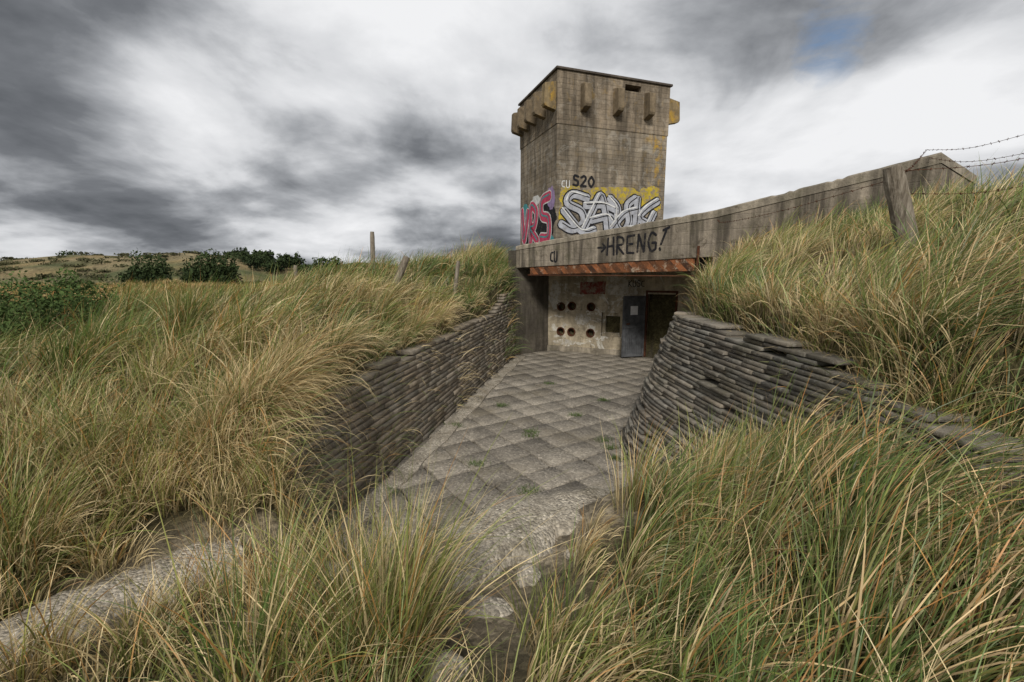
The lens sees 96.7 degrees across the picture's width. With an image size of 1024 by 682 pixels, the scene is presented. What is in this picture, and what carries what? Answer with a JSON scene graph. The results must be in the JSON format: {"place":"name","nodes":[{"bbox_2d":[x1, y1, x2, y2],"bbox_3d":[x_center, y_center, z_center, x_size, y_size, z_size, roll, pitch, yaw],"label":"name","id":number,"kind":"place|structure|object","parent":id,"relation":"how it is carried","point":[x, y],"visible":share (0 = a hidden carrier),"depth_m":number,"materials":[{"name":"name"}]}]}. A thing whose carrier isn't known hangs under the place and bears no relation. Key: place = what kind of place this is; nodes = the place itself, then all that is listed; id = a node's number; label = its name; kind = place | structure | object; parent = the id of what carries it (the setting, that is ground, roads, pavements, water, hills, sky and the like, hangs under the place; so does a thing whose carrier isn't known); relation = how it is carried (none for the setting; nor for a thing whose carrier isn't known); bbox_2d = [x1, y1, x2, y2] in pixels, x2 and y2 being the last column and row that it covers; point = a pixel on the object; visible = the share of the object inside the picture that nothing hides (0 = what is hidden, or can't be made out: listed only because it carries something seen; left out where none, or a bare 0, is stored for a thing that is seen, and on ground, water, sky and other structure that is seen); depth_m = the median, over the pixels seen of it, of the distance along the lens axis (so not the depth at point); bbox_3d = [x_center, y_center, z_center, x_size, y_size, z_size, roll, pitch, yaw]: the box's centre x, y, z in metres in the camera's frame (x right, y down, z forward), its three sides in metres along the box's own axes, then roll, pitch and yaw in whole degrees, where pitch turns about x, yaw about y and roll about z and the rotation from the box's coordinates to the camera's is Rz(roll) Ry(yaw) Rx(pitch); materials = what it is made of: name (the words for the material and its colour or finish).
{"place":"outdoors","nodes":[
{"label":"outdoors","id":0,"kind":"place"},
{"bbox_2d":[314,350,653,561],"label":"paved floor","id":1,"kind":"structure","parent":0,"point":[564,443],"depth_m":7.26,"materials":[{"name":"grey concrete"}]},
{"bbox_2d":[268,293,515,550],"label":"tile retaining wall","id":2,"kind":"structure","parent":1,"relation":"on","point":[446,380],"depth_m":6.29,"materials":[{"name":"grey stone"}]},
{"bbox_2d":[620,308,1023,525],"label":"tile retaining wall","id":3,"kind":"structure","parent":1,"relation":"on","point":[701,366],"depth_m":4.82,"materials":[{"name":"grey stone"}]},
{"bbox_2d":[0,151,1023,681],"bbox_3d":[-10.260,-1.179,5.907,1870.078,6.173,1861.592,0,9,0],"label":"ground","id":4,"kind":"structure","parent":0,"point":[662,311],"depth_m":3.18,"materials":[{"name":"green plant"}]},
{"bbox_2d":[0,267,124,350],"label":"leafy bush","id":5,"kind":"object","parent":4,"relation":"on","point":[58,303],"visible":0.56,"depth_m":8.20,"materials":[{"name":"green plant"}]},
{"bbox_2d":[0,535,248,673],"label":"concrete ledge","id":6,"kind":"object","parent":4,"relation":"on","point":[117,591],"visible":0.27,"depth_m":2.75,"materials":[{"name":"grey concrete"}]},
{"bbox_2d":[0,250,285,285],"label":"heath scrub","id":7,"kind":"object","parent":4,"relation":"on","point":[38,276],"visible":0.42,"depth_m":72.67,"materials":[{"name":"green plant"}]},
{"bbox_2d":[116,247,175,283],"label":"round shrub","id":8,"kind":"object","parent":4,"relation":"on","point":[151,272],"visible":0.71,"depth_m":44.82,"materials":[{"name":"green plant"}]},
{"bbox_2d":[55,247,343,275],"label":"tree line","id":9,"kind":"object","parent":4,"relation":"on","point":[266,258],"visible":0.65,"depth_m":77.87,"materials":[{"name":"green plant"}]},
{"bbox_2d":[177,250,225,283],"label":"round shrub","id":10,"kind":"object","parent":4,"relation":"on","point":[195,270],"visible":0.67,"depth_m":42.71,"materials":[{"name":"green plant"}]},
{"bbox_2d":[204,248,242,284],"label":"round shrub","id":11,"kind":"object","parent":4,"relation":"on","point":[228,269],"visible":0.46,"depth_m":43.93,"materials":[{"name":"green plant"}]},
{"bbox_2d":[294,265,297,278],"bbox_3d":[-9.405,-2.620,19.834,0.171,1.350,0.173,0,9,0],"label":"fence post","id":12,"kind":"object","parent":4,"relation":"on","point":[296,271],"visible":0.29,"depth_m":19.72,"materials":[{"name":"grey wood"}]},
{"bbox_2d":[370,232,374,269],"bbox_3d":[-3.616,-2.131,11.816,0.140,1.382,0.129,0,9,0],"label":"fence post","id":13,"kind":"object","parent":4,"relation":"on","point":[372,243],"visible":0.54,"depth_m":11.73,"materials":[{"name":"grey wood"}]},
{"bbox_2d":[390,256,408,293],"bbox_3d":[-2.286,-1.121,8.935,0.580,1.102,0.162,0,9,0],"label":"fence post","id":14,"kind":"object","parent":4,"relation":"on","point":[403,264],"visible":0.47,"depth_m":8.84,"materials":[{"name":"grey wood"}]},
{"bbox_2d":[323,356,524,551],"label":"kerb","id":15,"kind":"structure","parent":4,"relation":"on","point":[442,435],"depth_m":6.50,"materials":[{"name":"concrete"}]},
{"bbox_2d":[415,649,468,681],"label":"concrete lump","id":16,"kind":"object","parent":4,"relation":"on","point":[436,677],"visible":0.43,"depth_m":2.12,"materials":[{"name":"grey concrete"}]},
{"bbox_2d":[453,261,459,294],"bbox_3d":[-1.368,-1.486,11.103,0.212,0.932,0.108,0,9,0],"label":"fence post","id":17,"kind":"object","parent":4,"relation":"on","point":[456,273],"visible":0.76,"depth_m":11.05,"materials":[{"name":"grey wood"}]},
{"bbox_2d":[323,476,654,617],"bbox_3d":[0.331,1.825,3.881,3.568,0.818,1.135,-4,9,-24],"label":"concrete ledge","id":18,"kind":"object","parent":4,"relation":"on","point":[561,522],"visible":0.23,"depth_m":3.63,"materials":[{"name":"grey concrete"}]},
{"bbox_2d":[465,595,515,617],"bbox_3d":[-0.135,1.700,2.845,0.349,0.151,0.245,0,9,0],"label":"concrete lump","id":19,"kind":"object","parent":4,"relation":"on","point":[494,610],"visible":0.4,"depth_m":2.81,"materials":[{"name":"grey concrete"}]},
{"bbox_2d":[515,563,540,587],"bbox_3d":[0.119,1.676,3.234,0.197,0.131,0.245,0,9,0],"label":"concrete lump","id":20,"kind":"object","parent":4,"relation":"on","point":[529,578],"visible":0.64,"depth_m":3.18,"materials":[{"name":"grey concrete"}]},
{"bbox_2d":[563,549,580,558],"bbox_3d":[0.451,1.591,3.374,0.138,0.106,0.138,0,9,0],"label":"concrete lump","id":21,"kind":"object","parent":4,"relation":"on","point":[566,555],"visible":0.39,"depth_m":3.34,"materials":[{"name":"grey concrete"}]},
{"bbox_2d":[508,152,976,357],"bbox_3d":[4.550,-1.792,14.386,9.900,4.741,13.016,0,9,0],"label":"concrete bunker","id":22,"kind":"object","parent":4,"relation":"on","point":[623,273],"visible":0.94,"depth_m":12.54,"materials":[{"name":"concrete"}]},
{"bbox_2d":[511,65,679,244],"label":"observation tower","id":23,"kind":"structure","parent":22,"relation":"on","point":[593,146],"depth_m":15.93,"materials":[{"name":"concrete"}]},
{"bbox_2d":[621,296,643,357],"bbox_3d":[3.757,-0.443,14.099,0.760,1.900,0.040,-3,9,-16],"label":"door leaf","id":24,"kind":"structure","parent":22,"relation":"in","point":[632,319],"depth_m":14.06,"materials":[{"name":"grey metal"}]},
{"bbox_2d":[717,135,1023,222],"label":"barbed wire","id":25,"kind":"object","parent":22,"relation":"attached to","point":[905,170],"visible":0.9,"depth_m":6.14,"materials":[{"name":"metal"}]},
{"bbox_2d":[883,164,920,255],"bbox_3d":[4.646,-1.292,5.369,0.674,1.523,0.236,0,9,0],"label":"fence post","id":26,"kind":"object","parent":4,"relation":"on","point":[896,185],"visible":0.46,"depth_m":5.25,"materials":[{"name":"grey wood"}]},
{"bbox_2d":[0,0,1023,266],"label":"sky","id":27,"kind":"structure","parent":0,"point":[311,128],"materials":[{"name":"grey"}]}
]}

